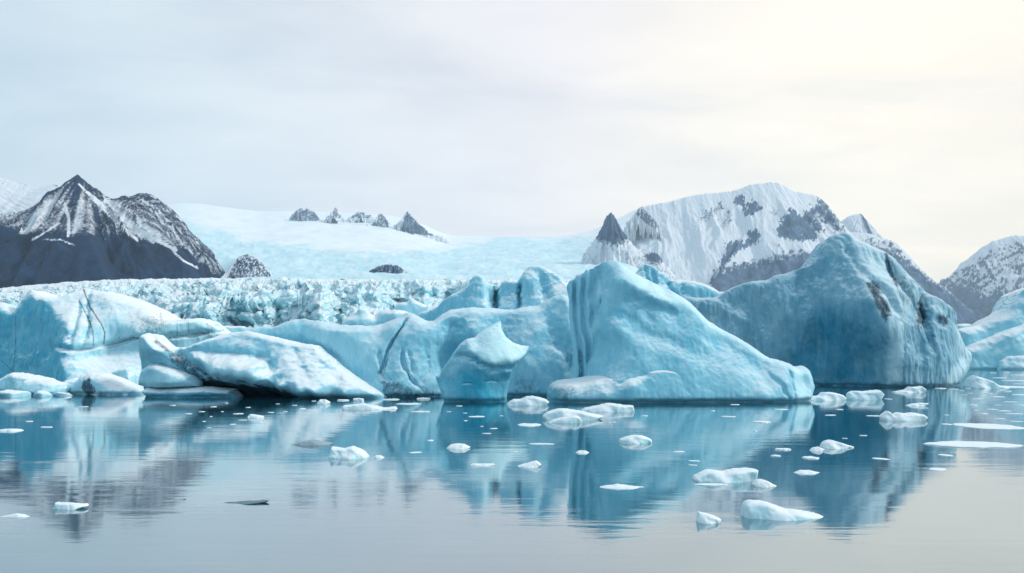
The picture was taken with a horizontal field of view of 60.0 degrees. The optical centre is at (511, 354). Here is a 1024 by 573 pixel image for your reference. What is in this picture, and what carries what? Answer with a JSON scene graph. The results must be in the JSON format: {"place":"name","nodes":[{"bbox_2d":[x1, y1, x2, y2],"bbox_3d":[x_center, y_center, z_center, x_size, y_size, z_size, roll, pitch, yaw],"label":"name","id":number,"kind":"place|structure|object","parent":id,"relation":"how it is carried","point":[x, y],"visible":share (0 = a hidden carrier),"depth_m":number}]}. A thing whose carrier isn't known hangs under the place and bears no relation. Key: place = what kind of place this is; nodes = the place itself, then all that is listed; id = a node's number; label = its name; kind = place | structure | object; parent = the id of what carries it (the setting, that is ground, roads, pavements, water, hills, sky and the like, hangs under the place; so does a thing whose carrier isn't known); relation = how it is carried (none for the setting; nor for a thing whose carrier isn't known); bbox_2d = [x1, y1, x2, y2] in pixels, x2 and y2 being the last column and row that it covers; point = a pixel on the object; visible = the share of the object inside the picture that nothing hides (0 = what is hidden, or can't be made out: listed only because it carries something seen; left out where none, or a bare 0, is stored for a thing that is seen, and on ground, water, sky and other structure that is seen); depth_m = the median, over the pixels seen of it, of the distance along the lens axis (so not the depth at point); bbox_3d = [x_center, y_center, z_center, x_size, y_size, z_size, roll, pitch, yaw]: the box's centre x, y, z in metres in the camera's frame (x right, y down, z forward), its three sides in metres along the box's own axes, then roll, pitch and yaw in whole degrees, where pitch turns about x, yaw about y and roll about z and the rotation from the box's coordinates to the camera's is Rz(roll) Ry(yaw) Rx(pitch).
{"place":"outdoors","nodes":[
{"label":"outdoors","id":0,"kind":"place"},
{"bbox_2d":[0,177,59,213],"bbox_3d":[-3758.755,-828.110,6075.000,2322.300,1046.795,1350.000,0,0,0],"label":"mountain","id":1,"kind":"structure","parent":0,"point":[15,197],"depth_m":6404.78},
{"bbox_2d":[0,174,224,287],"bbox_3d":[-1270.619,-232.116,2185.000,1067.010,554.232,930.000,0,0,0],"label":"mountain","id":2,"kind":"structure","parent":0,"point":[77,228],"depth_m":2273.93},
{"bbox_2d":[0,277,688,328],"bbox_3d":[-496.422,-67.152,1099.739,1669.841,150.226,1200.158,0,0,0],"label":"glacier","id":3,"kind":"object","parent":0,"point":[250,303],"visible":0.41,"depth_m":753.29},
{"bbox_2d":[167,193,722,292],"bbox_3d":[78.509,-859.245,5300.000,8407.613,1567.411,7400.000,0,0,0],"label":"ice field","id":4,"kind":"structure","parent":0,"point":[276,244],"depth_m":4765.09},
{"bbox_2d":[221,254,272,278],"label":"rock outcrop","id":5,"kind":"object","parent":4,"relation":"on","point":[246,265],"visible":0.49,"depth_m":1974.04},
{"bbox_2d":[285,208,321,220],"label":"rock outcrop","id":6,"kind":"object","parent":4,"relation":"on","point":[301,214],"visible":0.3,"depth_m":7137.26},
{"bbox_2d":[318,207,344,223],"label":"rock outcrop","id":7,"kind":"object","parent":4,"relation":"on","point":[334,215],"visible":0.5,"depth_m":7118.97},
{"bbox_2d":[345,212,374,222],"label":"rock outcrop","id":8,"kind":"object","parent":4,"relation":"on","point":[360,216],"visible":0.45,"depth_m":7153.47},
{"bbox_2d":[367,214,391,227],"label":"rock outcrop","id":9,"kind":"object","parent":4,"relation":"on","point":[381,220],"visible":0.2,"depth_m":6831.04},
{"bbox_2d":[368,264,407,273],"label":"rock outcrop","id":10,"kind":"object","parent":4,"relation":"on","point":[391,268],"visible":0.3,"depth_m":1949.03},
{"bbox_2d":[392,211,449,243],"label":"rock outcrop","id":11,"kind":"object","parent":4,"relation":"on","point":[408,223],"visible":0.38,"depth_m":6526.62},
{"bbox_2d":[624,207,665,244],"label":"rock outcrop","id":12,"kind":"object","parent":4,"relation":"on","point":[643,219],"visible":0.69,"depth_m":4950.02},
{"bbox_2d":[0,369,1023,572],"bbox_3d":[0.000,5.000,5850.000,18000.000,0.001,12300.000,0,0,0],"label":"water","id":13,"kind":"structure","parent":0,"point":[127,468],"depth_m":33.40},
{"bbox_2d":[0,429,23,431],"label":"ice floe","id":14,"kind":"object","parent":13,"relation":"on","point":[11,430],"visible":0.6,"depth_m":58.00},
{"bbox_2d":[0,513,28,517],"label":"ice floe","id":15,"kind":"object","parent":13,"relation":"on","point":[17,515],"visible":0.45,"depth_m":27.33},
{"bbox_2d":[0,390,31,396],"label":"ice chunk","id":16,"kind":"object","parent":13,"relation":"on","point":[11,393],"visible":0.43,"depth_m":106.26},
{"bbox_2d":[0,372,57,390],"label":"ice chunk","id":17,"kind":"object","parent":13,"relation":"on","point":[13,381],"visible":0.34,"depth_m":114.31},
{"bbox_2d":[34,390,52,396],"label":"ice chunk","id":18,"kind":"object","parent":13,"relation":"on","point":[40,393],"visible":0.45,"depth_m":106.09},
{"bbox_2d":[19,379,71,394],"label":"ice chunk","id":19,"kind":"object","parent":13,"relation":"on","point":[49,386],"visible":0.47,"depth_m":109.74},
{"bbox_2d":[52,392,72,395],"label":"ice chunk","id":20,"kind":"object","parent":13,"relation":"on","point":[61,394],"visible":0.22,"depth_m":107.80},
{"bbox_2d":[53,502,88,509],"bbox_3d":[-14.368,5.065,28.812,1.057,0.516,0.663,0,0,0],"label":"ice floe","id":21,"kind":"object","parent":13,"relation":"on","point":[67,505],"visible":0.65,"depth_m":28.74},
{"bbox_2d":[63,378,78,386],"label":"ice chunk","id":22,"kind":"object","parent":13,"relation":"on","point":[71,381],"visible":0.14,"depth_m":115.05},
{"bbox_2d":[70,372,143,394],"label":"iceberg","id":23,"kind":"object","parent":13,"relation":"on","point":[100,383],"visible":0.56,"depth_m":111.20},
{"bbox_2d":[0,289,230,385],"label":"iceberg","id":24,"kind":"object","parent":13,"relation":"on","point":[75,334],"visible":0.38,"depth_m":136.49},
{"bbox_2d":[224,326,249,332],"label":"ice chunk","id":25,"kind":"object","parent":13,"relation":"on","point":[231,329],"visible":0.12,"depth_m":148.57},
{"bbox_2d":[223,500,268,504],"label":"ice floe","id":26,"kind":"object","parent":13,"relation":"on","point":[251,502],"visible":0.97,"depth_m":29.86},
{"bbox_2d":[248,414,263,417],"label":"ice floe","id":27,"kind":"object","parent":13,"relation":"on","point":[254,416],"visible":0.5,"depth_m":70.19},
{"bbox_2d":[138,331,386,397],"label":"iceberg","id":28,"kind":"object","parent":13,"relation":"on","point":[238,364],"visible":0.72,"depth_m":104.07},
{"bbox_2d":[291,440,332,445],"bbox_3d":[-11.195,5.083,49.300,2.348,0.672,1.900,0,0,0],"label":"ice floe","id":29,"kind":"object","parent":13,"relation":"on","point":[314,442],"visible":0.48,"depth_m":49.11},
{"bbox_2d":[317,399,330,403],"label":"ice floe","id":30,"kind":"object","parent":13,"relation":"on","point":[322,401],"visible":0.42,"depth_m":90.20},
{"bbox_2d":[328,446,368,459],"bbox_3d":[-7.971,5.347,43.091,1.984,1.779,1.839,0,0,0],"label":"ice floe","id":31,"kind":"object","parent":13,"relation":"on","point":[351,453],"visible":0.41,"depth_m":42.78},
{"bbox_2d":[342,398,397,409],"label":"ice floe","id":32,"kind":"object","parent":13,"relation":"on","point":[359,403],"visible":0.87,"depth_m":81.14},
{"bbox_2d":[397,403,420,404],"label":"ice floe","id":33,"kind":"object","parent":13,"relation":"on","point":[408,403],"visible":0.86,"depth_m":90.11},
{"bbox_2d":[246,266,572,396],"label":"iceberg","id":34,"kind":"object","parent":13,"relation":"on","point":[396,353],"visible":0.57,"depth_m":108.82},
{"bbox_2d":[395,298,427,314],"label":"ice chunk","id":35,"kind":"object","parent":13,"relation":"on","point":[413,306],"visible":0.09,"depth_m":126.67},
{"bbox_2d":[447,443,469,449],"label":"ice floe","id":36,"kind":"object","parent":13,"relation":"on","point":[459,446],"visible":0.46,"depth_m":47.13},
{"bbox_2d":[436,321,528,401],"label":"iceberg","id":37,"kind":"object","parent":13,"relation":"on","point":[482,366],"visible":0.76,"depth_m":93.26},
{"bbox_2d":[470,463,494,465],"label":"ice floe","id":38,"kind":"object","parent":13,"relation":"on","point":[483,464],"visible":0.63,"depth_m":39.96},
{"bbox_2d":[507,396,548,405],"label":"ice floe","id":39,"kind":"object","parent":13,"relation":"on","point":[530,401],"visible":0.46,"depth_m":87.68},
{"bbox_2d":[518,460,540,467],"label":"ice floe","id":40,"kind":"object","parent":13,"relation":"on","point":[533,464],"visible":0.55,"depth_m":39.44},
{"bbox_2d":[518,423,540,426],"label":"ice floe","id":41,"kind":"object","parent":13,"relation":"on","point":[528,424],"visible":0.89,"depth_m":62.87},
{"bbox_2d":[529,443,551,444],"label":"ice floe","id":42,"kind":"object","parent":13,"relation":"on","point":[540,443],"visible":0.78,"depth_m":49.59},
{"bbox_2d":[549,415,581,422],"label":"ice floe","id":43,"kind":"object","parent":13,"relation":"on","point":[573,419],"visible":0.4,"depth_m":65.04},
{"bbox_2d":[543,408,602,420],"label":"ice floe","id":44,"kind":"object","parent":13,"relation":"on","point":[559,413],"visible":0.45,"depth_m":68.09},
{"bbox_2d":[575,450,588,453],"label":"ice floe","id":45,"kind":"object","parent":13,"relation":"on","point":[582,451],"visible":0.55,"depth_m":45.12},
{"bbox_2d":[580,403,634,411],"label":"ice floe","id":46,"kind":"object","parent":13,"relation":"on","point":[609,407],"visible":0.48,"depth_m":78.01},
{"bbox_2d":[600,484,641,488],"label":"ice floe","id":47,"kind":"object","parent":13,"relation":"on","point":[618,486],"visible":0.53,"depth_m":33.27},
{"bbox_2d":[619,435,651,443],"bbox_3d":[7.048,5.236,50.452,1.830,1.325,1.765,0,0,0],"label":"ice floe","id":48,"kind":"object","parent":13,"relation":"on","point":[635,439],"visible":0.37,"depth_m":50.14},
{"bbox_2d":[635,264,719,297],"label":"iceberg","id":49,"kind":"object","parent":13,"relation":"on","point":[683,289],"visible":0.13,"depth_m":158.76},
{"bbox_2d":[547,260,814,402],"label":"iceberg","id":50,"kind":"object","parent":13,"relation":"on","point":[635,338],"visible":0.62,"depth_m":94.95},
{"bbox_2d":[696,511,720,523],"bbox_3d":[5.886,5.086,26.448,0.730,0.793,0.685,0,0,0],"label":"ice floe","id":51,"kind":"object","parent":13,"relation":"on","point":[703,518],"visible":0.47,"depth_m":26.32},
{"bbox_2d":[693,483,727,485],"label":"ice floe","id":52,"kind":"object","parent":13,"relation":"on","point":[711,484],"visible":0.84,"depth_m":33.97},
{"bbox_2d":[692,467,757,482],"bbox_3d":[8.507,5.197,35.222,2.556,1.334,1.571,0,0,0],"label":"ice floe","id":53,"kind":"object","parent":13,"relation":"on","point":[737,475],"visible":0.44,"depth_m":34.95},
{"bbox_2d":[753,421,770,422],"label":"ice floe","id":54,"kind":"object","parent":13,"relation":"on","point":[762,421],"visible":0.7,"depth_m":65.33},
{"bbox_2d":[752,479,775,487],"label":"ice floe","id":55,"kind":"object","parent":13,"relation":"on","point":[761,483],"visible":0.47,"depth_m":33.60},
{"bbox_2d":[740,500,822,520],"bbox_3d":[8.430,5.112,27.304,2.616,1.239,1.372,0,0,0],"label":"ice floe","id":56,"kind":"object","parent":13,"relation":"on","point":[755,509],"visible":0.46,"depth_m":27.08},
{"bbox_2d":[775,448,790,449],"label":"ice floe","id":57,"kind":"object","parent":13,"relation":"on","point":[782,449],"visible":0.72,"depth_m":46.59},
{"bbox_2d":[794,470,819,473],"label":"ice floe","id":58,"kind":"object","parent":13,"relation":"on","point":[805,472],"visible":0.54,"depth_m":37.38},
{"bbox_2d":[802,456,818,458],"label":"ice floe","id":59,"kind":"object","parent":13,"relation":"on","point":[808,457],"visible":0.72,"depth_m":42.73},
{"bbox_2d":[810,446,824,450],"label":"ice floe","id":60,"kind":"object","parent":13,"relation":"on","point":[817,448],"visible":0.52,"depth_m":46.08},
{"bbox_2d":[684,232,971,386],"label":"iceberg","id":61,"kind":"object","parent":13,"relation":"on","point":[843,309],"visible":0.62,"depth_m":143.00},
{"bbox_2d":[811,392,846,400],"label":"ice floe","id":62,"kind":"object","parent":13,"relation":"on","point":[826,396],"visible":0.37,"depth_m":97.13},
{"bbox_2d":[820,440,853,448],"bbox_3d":[17.582,5.117,47.751,1.684,1.010,1.714,0,0,0],"label":"ice floe","id":63,"kind":"object","parent":13,"relation":"on","point":[831,444],"visible":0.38,"depth_m":47.53},
{"bbox_2d":[846,390,883,399],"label":"ice floe","id":64,"kind":"object","parent":13,"relation":"on","point":[867,395],"visible":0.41,"depth_m":98.64},
{"bbox_2d":[879,411,927,420],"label":"ice floe","id":65,"kind":"object","parent":13,"relation":"on","point":[894,416],"visible":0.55,"depth_m":67.21},
{"bbox_2d":[892,386,925,392],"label":"ice floe","id":66,"kind":"object","parent":13,"relation":"on","point":[917,389],"visible":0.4,"depth_m":117.04},
{"bbox_2d":[905,403,928,405],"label":"ice floe","id":67,"kind":"object","parent":13,"relation":"on","point":[919,404],"visible":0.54,"depth_m":86.49},
{"bbox_2d":[929,468,946,470],"bbox_3d":[18.576,5.016,38.692,0.675,0.074,1.021,0,0,33],"label":"ice crumb","id":68,"kind":"object","parent":13,"relation":"on","point":[939,469],"visible":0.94,"depth_m":38.52},
{"bbox_2d":[957,324,970,328],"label":"ice chunk","id":69,"kind":"object","parent":13,"relation":"on","point":[959,326],"visible":0.08,"depth_m":417.22},
{"bbox_2d":[923,441,1023,447],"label":"ice floe","id":70,"kind":"object","parent":13,"relation":"on","point":[969,444],"visible":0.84,"depth_m":48.77},
{"bbox_2d":[962,375,1007,388],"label":"ice floe","id":71,"kind":"object","parent":13,"relation":"on","point":[973,381],"visible":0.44,"depth_m":131.79},
{"bbox_2d":[952,423,1023,429],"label":"ice floe","id":72,"kind":"object","parent":13,"relation":"on","point":[988,426],"visible":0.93,"depth_m":61.38},
{"bbox_2d":[958,288,1023,369],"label":"iceberg","id":73,"kind":"object","parent":13,"relation":"on","point":[994,339],"visible":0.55,"depth_m":308.98},
{"bbox_2d":[1004,386,1023,387],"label":"ice floe","id":74,"kind":"object","parent":13,"relation":"on","point":[1014,386],"visible":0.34,"depth_m":137.27},
{"bbox_2d":[0,0,1023,282],"label":"sky","id":75,"kind":"structure","parent":0,"point":[493,118]},
{"bbox_2d":[581,212,680,280],"bbox_3d":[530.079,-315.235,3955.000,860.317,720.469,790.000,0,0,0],"label":"mountain","id":76,"kind":"structure","parent":0,"point":[612,241],"depth_m":4133.90},
{"bbox_2d":[623,182,983,324],"bbox_3d":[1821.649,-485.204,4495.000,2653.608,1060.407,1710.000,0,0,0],"label":"mountain","id":77,"kind":"structure","parent":0,"point":[723,241],"depth_m":4879.48},
{"bbox_2d":[841,214,883,238],"bbox_3d":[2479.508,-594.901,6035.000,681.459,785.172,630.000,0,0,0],"label":"mountain","id":78,"kind":"structure","parent":0,"point":[855,223],"depth_m":6109.35},
{"bbox_2d":[939,235,1023,317],"bbox_3d":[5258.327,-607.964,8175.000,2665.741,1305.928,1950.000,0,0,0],"label":"mountain","id":79,"kind":"structure","parent":0,"point":[982,280],"depth_m":8645.92}
]}

